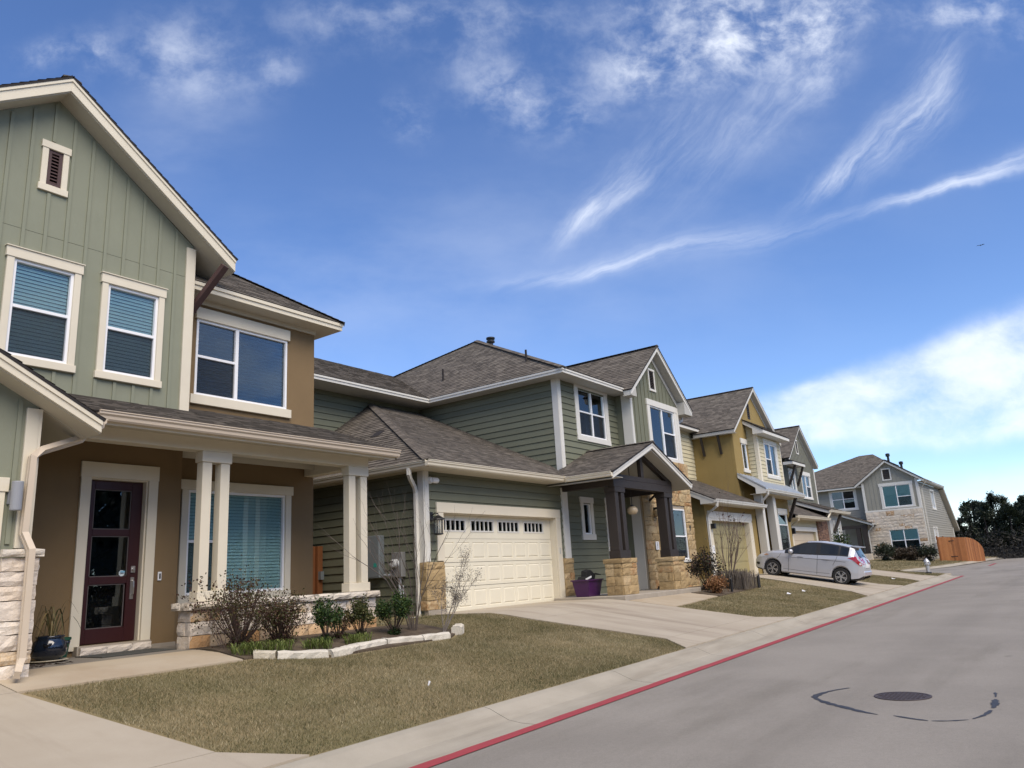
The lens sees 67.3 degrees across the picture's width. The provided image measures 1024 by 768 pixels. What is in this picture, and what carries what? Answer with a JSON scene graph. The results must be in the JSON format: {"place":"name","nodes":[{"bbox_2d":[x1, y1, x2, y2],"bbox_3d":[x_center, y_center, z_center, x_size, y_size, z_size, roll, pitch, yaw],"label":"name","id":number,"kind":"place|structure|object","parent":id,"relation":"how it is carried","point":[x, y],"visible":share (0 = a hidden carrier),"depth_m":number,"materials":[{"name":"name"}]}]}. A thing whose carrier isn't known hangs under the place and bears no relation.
{"place":"outdoors","nodes":[
{"label":"outdoors","id":0,"kind":"place"},
{"bbox_2d":[29,661,71,667],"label":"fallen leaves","id":1,"kind":"object","parent":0,"point":[31,666],"visible":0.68,"depth_m":9.81,"materials":[{"name":"brown plant"}]},
{"bbox_2d":[0,685,308,767],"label":"driveway","id":2,"kind":"structure","parent":0,"point":[36,733],"depth_m":6.74,"materials":[{"name":"concrete"}]},
{"bbox_2d":[376,613,437,626],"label":"grass","id":3,"kind":"structure","parent":0,"point":[396,620],"depth_m":16.20,"materials":[{"name":"plant"}]},
{"bbox_2d":[21,570,942,767],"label":"lawn","id":4,"kind":"structure","parent":0,"point":[226,714],"depth_m":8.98,"materials":[{"name":"plant"}]},
{"bbox_2d":[29,643,195,668],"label":"porch slab","id":5,"kind":"structure","parent":4,"relation":"on","point":[74,660],"depth_m":10.42,"materials":[{"name":"concrete"}]},
{"bbox_2d":[30,658,68,663],"bbox_3d":[-6.199,3.701,10.273,0.480,0.035,0.480,-13,-17,34],"label":"pot saucer","id":6,"kind":"object","parent":5,"relation":"on","point":[44,662],"visible":0.77,"depth_m":10.13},
{"bbox_2d":[31,634,69,660],"bbox_3d":[-6.204,3.541,10.332,0.460,0.310,0.464,-13,-17,34],"label":"plant pot","id":7,"kind":"object","parent":6,"relation":"on","point":[46,648],"visible":0.98,"depth_m":10.18,"materials":[{"name":"blue ceramic"}]},
{"bbox_2d":[32,600,84,638],"bbox_3d":[-6.322,3.395,10.420,0.590,0.872,0.865,-4,-14,3],"label":"potted plant","id":8,"kind":"object","parent":7,"relation":"in","point":[53,620],"visible":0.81,"depth_m":10.45,"materials":[{"name":"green plant"}]},
{"bbox_2d":[61,637,71,657],"bbox_3d":[-6.271,3.670,10.661,0.270,0.292,0.270,-13,-17,34],"label":"plant pot","id":9,"kind":"object","parent":5,"relation":"on","point":[67,639],"visible":0.27,"depth_m":10.66,"materials":[{"name":"ceramic"}]},
{"bbox_2d":[75,648,176,657],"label":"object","id":10,"kind":"object","parent":5,"relation":"on","point":[124,653],"visible":1,"depth_m":10.98,"materials":[{"name":"concrete"}]},
{"bbox_2d":[0,650,242,693],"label":"walkway","id":11,"kind":"structure","parent":4,"relation":"on","point":[37,679],"depth_m":9.43,"materials":[{"name":"concrete"}]},
{"bbox_2d":[0,75,401,679],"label":"house","id":12,"kind":"structure","parent":4,"relation":"on","point":[161,436],"depth_m":12.33,"materials":[{"name":"green wood"}]},
{"bbox_2d":[0,243,85,373],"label":"window","id":13,"kind":"structure","parent":12,"relation":"in","point":[39,311],"depth_m":11.66,"materials":[{"name":"glass"}]},
{"bbox_2d":[79,480,142,645],"bbox_3d":[-6.232,2.725,11.889,0.363,2.600,1.000,-13,-17,34],"label":"front door","id":14,"kind":"structure","parent":12,"relation":"in","point":[114,526],"depth_m":11.96,"materials":[{"name":"paint"}]},
{"bbox_2d":[93,271,167,388],"bbox_3d":[-6.449,-0.824,12.786,0.578,1.764,1.124,-13,-17,34],"label":"window","id":15,"kind":"structure","parent":12,"relation":"in","point":[131,313],"depth_m":12.75,"materials":[{"name":"glass"}]},
{"bbox_2d":[176,479,293,602],"bbox_3d":[-5.201,2.925,14.201,0.562,2.120,2.400,-13,-17,34],"label":"window","id":16,"kind":"structure","parent":12,"relation":"in","point":[271,527],"depth_m":14.37,"materials":[{"name":"glass"}]},
{"bbox_2d":[189,307,290,418],"bbox_3d":[-5.385,-0.327,15.025,0.562,1.840,2.220,-13,-17,34],"label":"window","id":17,"kind":"structure","parent":12,"relation":"in","point":[208,320],"depth_m":14.89,"materials":[{"name":"white glass"}]},
{"bbox_2d":[253,650,276,659],"bbox_3d":[-3.431,3.771,10.676,0.299,0.175,0.194,0,-14,-12],"label":"edging stone","id":18,"kind":"object","parent":4,"relation":"on","point":[264,654],"visible":0.83,"depth_m":10.61,"materials":[{"name":"stone"}]},
{"bbox_2d":[276,649,328,659],"bbox_3d":[-2.964,3.834,10.859,0.717,0.190,0.194,4,-16,-28],"label":"edging stone","id":19,"kind":"object","parent":4,"relation":"on","point":[309,654],"visible":0.85,"depth_m":10.80,"materials":[{"name":"white stone"}]},
{"bbox_2d":[313,546,323,594],"bbox_3d":[-5.563,4.747,18.088,0.220,1.820,2.810,-13,-17,34],"label":"fence","id":20,"kind":"object","parent":4,"relation":"on","point":[318,575],"visible":0.07,"depth_m":19.18,"materials":[{"name":"orange wood"}]},
{"bbox_2d":[191,624,454,659],"bbox_3d":[-2.723,4.198,12.419,1.920,0.292,4.350,-13,-17,34],"label":"planting bed","id":21,"kind":"object","parent":4,"relation":"on","point":[380,631],"visible":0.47,"depth_m":12.34,"materials":[{"name":"soil"}]},
{"bbox_2d":[172,565,269,648],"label":"rose canes","id":22,"kind":"object","parent":21,"relation":"on","point":[198,605],"visible":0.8,"depth_m":11.07,"materials":[{"name":"brown plant"}]},
{"bbox_2d":[190,563,290,649],"bbox_3d":[-3.903,3.221,11.363,1.487,1.372,1.443,-13,-17,34],"label":"rose bush","id":23,"kind":"object","parent":21,"relation":"on","point":[233,612],"visible":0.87,"depth_m":11.18,"materials":[{"name":"brown plant"}]},
{"bbox_2d":[227,640,268,655],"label":"grass clump","id":24,"kind":"object","parent":21,"relation":"on","point":[259,644],"visible":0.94,"depth_m":10.70,"materials":[{"name":"plant"}]},
{"bbox_2d":[261,638,297,650],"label":"grass clump","id":25,"kind":"object","parent":21,"relation":"on","point":[282,645],"visible":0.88,"depth_m":11.01,"materials":[{"name":"plant"}]},
{"bbox_2d":[257,600,304,641],"bbox_3d":[-3.590,3.649,11.796,0.803,0.690,0.790,3,-15,-25],"label":"dry shrub","id":26,"kind":"object","parent":21,"relation":"on","point":[278,635],"visible":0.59,"depth_m":11.72,"materials":[{"name":"brown plant"}]},
{"bbox_2d":[251,581,317,641],"bbox_3d":[-3.511,3.550,11.937,1.071,0.939,1.121,-13,-17,34],"label":"rose bush","id":27,"kind":"object","parent":21,"relation":"on","point":[287,606],"visible":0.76,"depth_m":11.83,"materials":[{"name":"brown plant"}]},
{"bbox_2d":[295,636,339,649],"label":"grass clump","id":28,"kind":"object","parent":21,"relation":"on","point":[315,643],"visible":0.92,"depth_m":11.38,"materials":[{"name":"plant"}]},
{"bbox_2d":[312,595,345,640],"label":"boxwood","id":29,"kind":"object","parent":21,"relation":"on","point":[320,613],"visible":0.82,"depth_m":11.97,"materials":[{"name":"green plant"}]},
{"bbox_2d":[325,600,357,638],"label":"dry shrub","id":30,"kind":"object","parent":21,"relation":"on","point":[343,628],"visible":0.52,"depth_m":12.39,"materials":[{"name":"brown plant"}]},
{"bbox_2d":[341,632,375,644],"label":"grass clump","id":31,"kind":"object","parent":21,"relation":"on","point":[356,637],"visible":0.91,"depth_m":11.94,"materials":[{"name":"plant"}]},
{"bbox_2d":[344,593,375,637],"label":"boxwood","id":32,"kind":"object","parent":21,"relation":"on","point":[361,611],"visible":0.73,"depth_m":12.54,"materials":[{"name":"green plant"}]},
{"bbox_2d":[374,589,413,634],"bbox_3d":[-2.008,3.909,13.111,0.683,0.818,0.714,-3,-14,-2],"label":"boxwood","id":33,"kind":"object","parent":21,"relation":"on","point":[400,605],"visible":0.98,"depth_m":13.02,"materials":[{"name":"green plant"}]},
{"bbox_2d":[323,477,482,630],"bbox_3d":[-1.838,3.056,14.030,3.159,2.869,1.727,-5,-14,8],"label":"bare tree","id":34,"kind":"object","parent":21,"relation":"on","point":[411,625],"visible":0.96,"depth_m":13.82,"materials":[{"name":"brown plant"}]},
{"bbox_2d":[327,647,347,657],"bbox_3d":[-2.550,3.906,11.145,0.194,0.150,0.308,-12,-16,30],"label":"edging stone","id":35,"kind":"object","parent":4,"relation":"on","point":[338,652],"visible":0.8,"depth_m":11.09,"materials":[{"name":"stone"}]},
{"bbox_2d":[341,644,359,654],"bbox_3d":[-2.423,3.957,11.414,0.195,0.158,0.336,-9,-15,20],"label":"edging stone","id":36,"kind":"object","parent":4,"relation":"on","point":[351,648],"visible":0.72,"depth_m":11.38,"materials":[{"name":"stone"}]},
{"bbox_2d":[353,639,386,648],"bbox_3d":[-2.207,4.049,11.879,0.191,0.154,0.692,-10,-16,26],"label":"edging stone","id":37,"kind":"object","parent":4,"relation":"on","point":[371,643],"visible":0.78,"depth_m":11.84,"materials":[{"name":"stone"}]},
{"bbox_2d":[381,635,423,643],"bbox_3d":[-1.774,4.165,12.462,0.194,0.162,0.731,-16,-19,42],"label":"edging stone","id":38,"kind":"object","parent":4,"relation":"on","point":[400,639],"visible":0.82,"depth_m":12.40,"materials":[{"name":"stone"}]},
{"bbox_2d":[422,632,450,640],"bbox_3d":[-1.305,4.276,12.958,0.194,0.149,0.629,-14,-18,38],"label":"edging stone","id":39,"kind":"object","parent":4,"relation":"on","point":[439,636],"visible":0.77,"depth_m":12.93,"materials":[{"name":"stone"}]},
{"bbox_2d":[427,545,481,631],"bbox_3d":[-0.993,3.701,13.890,1.172,1.556,0.640,-13,-17,34],"label":"dry weed","id":40,"kind":"object","parent":4,"relation":"on","point":[453,598],"visible":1,"depth_m":13.85,"materials":[{"name":"grey plant"}]},
{"bbox_2d":[451,623,463,635],"bbox_3d":[-0.960,4.377,13.659,0.189,0.224,0.255,-5,-14,6],"label":"edging stone","id":41,"kind":"object","parent":4,"relation":"on","point":[457,629],"visible":0.83,"depth_m":13.55,"materials":[{"name":"stone"}]},
{"bbox_2d":[313,337,700,617],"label":"house","id":42,"kind":"structure","parent":4,"relation":"on","point":[531,459],"depth_m":23.16,"materials":[{"name":"green"}]},
{"bbox_2d":[444,515,553,611],"bbox_3d":[-0.356,4.617,19.975,0.197,2.400,4.830,-13,-17,34],"label":"garage door","id":43,"kind":"structure","parent":42,"relation":"in","point":[514,556],"depth_m":19.87,"materials":[{"name":"beige paint"}]},
{"bbox_2d":[579,497,596,539],"bbox_3d":[2.309,4.146,23.700,0.122,1.300,0.800,-13,-17,34],"label":"window","id":44,"kind":"structure","parent":42,"relation":"in","point":[587,512],"depth_m":23.75,"materials":[{"name":"white plastic"}]},
{"bbox_2d":[573,384,611,445],"bbox_3d":[2.614,1.050,25.177,0.122,1.800,2.140,-13,-17,34],"label":"window","id":45,"kind":"structure","parent":42,"relation":"in","point":[592,417],"depth_m":25.20,"materials":[{"name":"glass"}]},
{"bbox_2d":[627,466,637,514],"bbox_3d":[3.633,3.119,23.650,0.325,1.765,0.330,-13,-17,34],"label":"pendant lamp","id":46,"kind":"object","parent":42,"relation":"hanging from","point":[632,509],"visible":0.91,"depth_m":23.37,"materials":[{"name":"white glass"}]},
{"bbox_2d":[645,398,681,463],"bbox_3d":[5.543,1.761,28.158,0.122,2.160,2.560,-13,-17,34],"label":"window","id":47,"kind":"structure","parent":42,"relation":"in","point":[661,418],"depth_m":28.29,"materials":[{"name":"glass"}]},
{"bbox_2d":[673,509,690,561],"bbox_3d":[5.784,5.340,27.129,0.122,1.860,1.910,-13,-17,34],"label":"window","id":48,"kind":"structure","parent":42,"relation":"in","point":[679,515],"depth_m":27.60,"materials":[{"name":"glass"}]},
{"bbox_2d":[554,587,700,600],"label":"porch slab","id":49,"kind":"structure","parent":4,"relation":"on","point":[642,594],"depth_m":21.35,"materials":[{"name":"concrete"}]},
{"bbox_2d":[570,578,603,596],"bbox_3d":[2.110,5.676,21.403,0.600,0.455,0.810,-13,-17,34],"label":"storage tote","id":50,"kind":"object","parent":49,"relation":"on","point":[587,588],"visible":0.93,"depth_m":21.17,"materials":[{"name":"purple plastic"}]},
{"bbox_2d":[577,569,600,579],"bbox_3d":[2.206,5.378,21.606,0.300,0.346,1.057,-13,-17,34],"label":"folded gear","id":51,"kind":"object","parent":50,"relation":"in","point":[586,574],"visible":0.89,"depth_m":21.43,"materials":[{"name":"black fabric"}]},
{"bbox_2d":[629,593,717,606],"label":"walkway","id":52,"kind":"structure","parent":4,"relation":"on","point":[676,600],"depth_m":21.13,"materials":[{"name":"concrete"}]},
{"bbox_2d":[687,586,757,595],"bbox_3d":[6.827,6.923,25.818,2.500,0.353,5.600,-13,-17,34],"label":"planting bed","id":53,"kind":"object","parent":4,"relation":"on","point":[723,593],"visible":0.34,"depth_m":24.07,"materials":[{"name":"soil"}]},
{"bbox_2d":[685,545,726,589],"bbox_3d":[6.231,5.921,24.727,1.264,1.510,1.258,0,-14,-12],"label":"shrub","id":54,"kind":"object","parent":53,"relation":"on","point":[706,564],"visible":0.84,"depth_m":24.68,"materials":[{"name":"green plant"}]},
{"bbox_2d":[703,574,729,593],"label":"dry shrub","id":55,"kind":"object","parent":53,"relation":"on","point":[715,585],"visible":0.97,"depth_m":23.65,"materials":[{"name":"brown plant"}]},
{"bbox_2d":[705,474,756,569],"bbox_3d":[7.838,5.069,27.491,1.951,4.213,1.939,-3,-14,0],"label":"crape myrtle","id":56,"kind":"object","parent":53,"relation":"on","point":[731,542],"visible":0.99,"depth_m":27.50,"materials":[{"name":"brown plant"}]},
{"bbox_2d":[730,576,732,591],"bbox_3d":[7.003,6.410,24.513,0.077,0.575,0.146,-13,-17,34],"label":"wood stake","id":57,"kind":"object","parent":53,"relation":"on","point":[731,585],"visible":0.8,"depth_m":24.48,"materials":[{"name":"black wood"}]},
{"bbox_2d":[715,568,749,589],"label":"ornamental grass","id":58,"kind":"object","parent":53,"relation":"on","point":[741,576],"depth_m":25.52,"materials":[{"name":"plant"}]},
{"bbox_2d":[679,387,805,578],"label":"house","id":59,"kind":"structure","parent":4,"relation":"on","point":[735,437],"depth_m":36.85,"materials":[{"name":"yellow paint"}]},
{"bbox_2d":[712,521,749,574],"bbox_3d":[9.244,7.020,32.778,0.048,2.292,4.360,-13,-17,34],"label":"garage door","id":60,"kind":"structure","parent":59,"relation":"in","point":[742,563],"depth_m":33.01,"materials":[{"name":"beige paint"}]},
{"bbox_2d":[739,438,750,472],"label":"window","id":61,"kind":"structure","parent":59,"relation":"in","point":[743,442],"depth_m":37.50,"materials":[{"name":"white plastic"}]},
{"bbox_2d":[762,438,780,479],"bbox_3d":[13.212,3.861,39.200,0.122,1.970,2.120,-13,-17,34],"label":"window","id":62,"kind":"structure","parent":59,"relation":"in","point":[770,450],"depth_m":39.29,"materials":[{"name":"glass"}]},
{"bbox_2d":[776,508,790,549],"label":"window","id":63,"kind":"structure","parent":59,"relation":"in","point":[781,513],"depth_m":38.77,"materials":[{"name":"glass"}]},
{"bbox_2d":[680,577,865,616],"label":"grass","id":64,"kind":"structure","parent":4,"relation":"on","point":[789,601],"depth_m":22.49,"materials":[{"name":"plant"}]},
{"bbox_2d":[774,425,850,545],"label":"house","id":65,"kind":"structure","parent":4,"relation":"on","point":[812,519],"depth_m":46.81,"materials":[{"name":"beige"}]},
{"bbox_2d":[787,468,797,497],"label":"window","id":66,"kind":"structure","parent":65,"relation":"in","point":[794,485],"depth_m":46.77,"materials":[{"name":"white plastic"}]},
{"bbox_2d":[794,531,813,545],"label":"garage door","id":67,"kind":"structure","parent":65,"relation":"in","point":[800,537],"depth_m":42.51,"materials":[{"name":"beige paint"}]},
{"bbox_2d":[801,472,813,499],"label":"window","id":68,"kind":"structure","parent":65,"relation":"in","point":[805,479],"depth_m":49.04,"materials":[{"name":"white plastic"}]},
{"bbox_2d":[832,520,840,542],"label":"window","id":69,"kind":"structure","parent":65,"relation":"in","point":[834,521],"depth_m":47.15,"materials":[{"name":"white plastic"}]},
{"bbox_2d":[860,575,918,585],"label":"grass","id":70,"kind":"structure","parent":4,"relation":"on","point":[877,578],"depth_m":33.28,"materials":[{"name":"plant"}]},
{"bbox_2d":[876,569,944,575],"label":"grass","id":71,"kind":"structure","parent":4,"relation":"on","point":[924,573],"depth_m":40.15,"materials":[{"name":"plant"}]},
{"bbox_2d":[924,558,931,572],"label":"fire hydrant","id":72,"kind":"object","parent":4,"relation":"on","point":[927,563],"visible":0.98,"depth_m":40.85,"materials":[{"name":"silver metal"}]},
{"bbox_2d":[0,0,1023,527],"label":"sky","id":73,"kind":"structure","parent":0,"point":[791,201],"materials":[{"name":"blue"}]},
{"bbox_2d":[436,599,792,647],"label":"driveway","id":74,"kind":"structure","parent":0,"point":[686,627],"depth_m":16.89,"materials":[{"name":"concrete"}]},
{"bbox_2d":[428,558,1023,767],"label":"road","id":75,"kind":"structure","parent":0,"point":[954,648],"depth_m":8.62,"materials":[{"name":"grey asphalt"}]},
{"bbox_2d":[273,557,1001,767],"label":"sidewalk","id":76,"kind":"structure","parent":75,"relation":"on","point":[416,745],"depth_m":9.46,"materials":[{"name":"concrete"}]},
{"bbox_2d":[410,576,961,767],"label":"red road marking","id":77,"kind":"object","parent":75,"relation":"on","point":[439,760],"visible":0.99,"depth_m":9.51,"materials":[{"name":"paint"}]},
{"bbox_2d":[811,688,873,713],"bbox_3d":[3.709,3.595,8.743,0.522,0.011,1.752,-7,-14,13],"label":"tar seal","id":78,"kind":"object","parent":75,"relation":"on","point":[814,696],"visible":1,"depth_m":8.64,"materials":[{"name":"asphalt"}]},
{"bbox_2d":[874,692,931,700],"bbox_3d":[4.447,3.556,8.751,0.600,0.022,0.600,-13,-17,34],"label":"manhole cover","id":79,"kind":"object","parent":75,"relation":"on","point":[904,696],"visible":1,"depth_m":8.71,"materials":[{"name":"metal"}]},
{"bbox_2d":[893,715,927,720],"bbox_3d":[3.932,3.302,7.602,0.055,0.001,0.382,4,-16,-28],"label":"tar seal","id":80,"kind":"object","parent":75,"relation":"on","point":[910,718],"visible":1,"depth_m":7.58,"materials":[{"name":"asphalt"}]},
{"bbox_2d":[936,536,985,560],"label":"fence","id":81,"kind":"object","parent":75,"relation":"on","point":[959,548],"visible":0.84,"depth_m":60.93,"materials":[{"name":"orange wood"}]},
{"bbox_2d":[972,710,992,718],"bbox_3d":[4.640,3.247,7.556,0.514,0.003,0.066,10,-19,-42],"label":"tar seal","id":82,"kind":"object","parent":75,"relation":"on","point":[987,712],"visible":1,"depth_m":7.58,"materials":[{"name":"asphalt"}]},
{"bbox_2d":[991,699,998,707],"bbox_3d":[5.051,3.341,8.044,0.097,0.004,0.541,-13,-17,34],"label":"tar seal","id":83,"kind":"object","parent":75,"relation":"on","point":[994,703],"visible":1,"depth_m":8.04,"materials":[{"name":"asphalt"}]},
{"bbox_2d":[983,546,1023,558],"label":"fence","id":84,"kind":"object","parent":75,"relation":"on","point":[1004,552],"visible":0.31,"depth_m":70.11,"materials":[{"name":"black metal"}]},
{"bbox_2d":[736,570,757,587],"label":"ornamental grass","id":85,"kind":"object","parent":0,"point":[754,576],"depth_m":26.54,"materials":[{"name":"plant"}]},
{"bbox_2d":[752,573,902,595],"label":"driveway","id":86,"kind":"structure","parent":0,"point":[864,588],"depth_m":29.34,"materials":[{"name":"concrete"}]},
{"bbox_2d":[756,541,871,584],"bbox_3d":[12.068,7.060,30.920,4.213,1.568,2.163,-1,-10,36],"label":"parked car","id":87,"kind":"object","parent":86,"relation":"on","point":[841,563],"visible":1,"depth_m":30.04,"materials":[{"name":"silver metal"}]},
{"bbox_2d":[871,569,935,580],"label":"driveway","id":88,"kind":"structure","parent":0,"point":[915,577],"depth_m":37.48,"materials":[{"name":"concrete"}]},
{"bbox_2d":[829,528,853,545],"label":"shrub","id":89,"kind":"object","parent":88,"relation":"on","point":[841,540],"visible":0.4,"depth_m":41.94,"materials":[{"name":"green plant"}]},
{"bbox_2d":[869,556,995,569],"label":"lawn","id":90,"kind":"structure","parent":0,"point":[912,563],"depth_m":55.67,"materials":[{"name":"plant"}]},
{"bbox_2d":[872,542,895,560],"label":"hedge shrub","id":91,"kind":"object","parent":90,"relation":"on","point":[886,550],"visible":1,"depth_m":59.83,"materials":[{"name":"green plant"}]},
{"bbox_2d":[814,453,959,559],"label":"house","id":92,"kind":"structure","parent":90,"relation":"on","point":[887,501],"depth_m":63.98,"materials":[{"name":"grey wood"}]},
{"bbox_2d":[828,489,858,510],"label":"window","id":93,"kind":"structure","parent":92,"relation":"in","point":[844,500],"depth_m":66.37,"materials":[{"name":"white plastic"}]},
{"bbox_2d":[878,480,915,508],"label":"window","id":94,"kind":"structure","parent":92,"relation":"in","point":[895,494],"depth_m":63.09,"materials":[{"name":"white plastic"}]},
{"bbox_2d":[889,528,920,549],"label":"window","id":95,"kind":"structure","parent":92,"relation":"in","point":[907,537],"depth_m":62.28,"materials":[{"name":"glass"}]},
{"bbox_2d":[929,489,936,509],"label":"window","id":96,"kind":"structure","parent":92,"relation":"in","point":[931,494],"depth_m":67.54,"materials":[{"name":"white plastic"}]},
{"bbox_2d":[932,526,936,542],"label":"window","id":97,"kind":"structure","parent":92,"relation":"in","point":[934,530],"depth_m":64.39,"materials":[{"name":"white plastic"}]},
{"bbox_2d":[887,547,907,559],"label":"hedge shrub","id":98,"kind":"object","parent":90,"relation":"on","point":[898,554],"visible":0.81,"depth_m":60.55,"materials":[{"name":"brown plant"}]},
{"bbox_2d":[900,545,920,560],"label":"hedge shrub","id":99,"kind":"object","parent":90,"relation":"on","point":[912,553],"visible":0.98,"depth_m":60.08,"materials":[{"name":"brown plant"}]},
{"bbox_2d":[915,543,938,560],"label":"hedge shrub","id":100,"kind":"object","parent":90,"relation":"on","point":[925,551],"visible":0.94,"depth_m":59.59,"materials":[{"name":"green plant"}]},
{"bbox_2d":[954,520,983,546],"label":"cedar tree","id":101,"kind":"object","parent":90,"relation":"on","point":[962,529],"visible":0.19,"depth_m":78.34,"materials":[{"name":"green plant"}]},
{"bbox_2d":[957,498,1000,555],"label":"cedar tree","id":102,"kind":"object","parent":90,"relation":"on","point":[965,508],"visible":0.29,"depth_m":80.64,"materials":[{"name":"green plant"}]},
{"bbox_2d":[957,525,1023,558],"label":"scrub","id":103,"kind":"object","parent":90,"relation":"on","point":[1007,549],"visible":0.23,"depth_m":73.08,"materials":[{"name":"green plant"}]},
{"bbox_2d":[967,502,1015,556],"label":"cedar tree","id":104,"kind":"object","parent":90,"relation":"on","point":[984,512],"visible":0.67,"depth_m":78.25,"materials":[{"name":"green plant"}]},
{"bbox_2d":[985,490,1013,550],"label":"cedar tree","id":105,"kind":"object","parent":90,"relation":"on","point":[991,499],"visible":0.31,"depth_m":80.72,"materials":[{"name":"green plant"}]},
{"bbox_2d":[989,503,1023,556],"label":"cedar tree","id":106,"kind":"object","parent":90,"relation":"on","point":[1010,510],"visible":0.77,"depth_m":76.05,"materials":[{"name":"green plant"}]},
{"bbox_2d":[1001,495,1023,556],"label":"cedar tree","id":107,"kind":"object","parent":90,"relation":"on","point":[1019,502],"visible":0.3,"depth_m":78.30,"materials":[{"name":"green plant"}]},
{"bbox_2d":[1012,495,1023,553],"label":"cedar tree","id":108,"kind":"object","parent":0,"point":[1022,513],"visible":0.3,"depth_m":76.62,"materials":[{"name":"green plant"}]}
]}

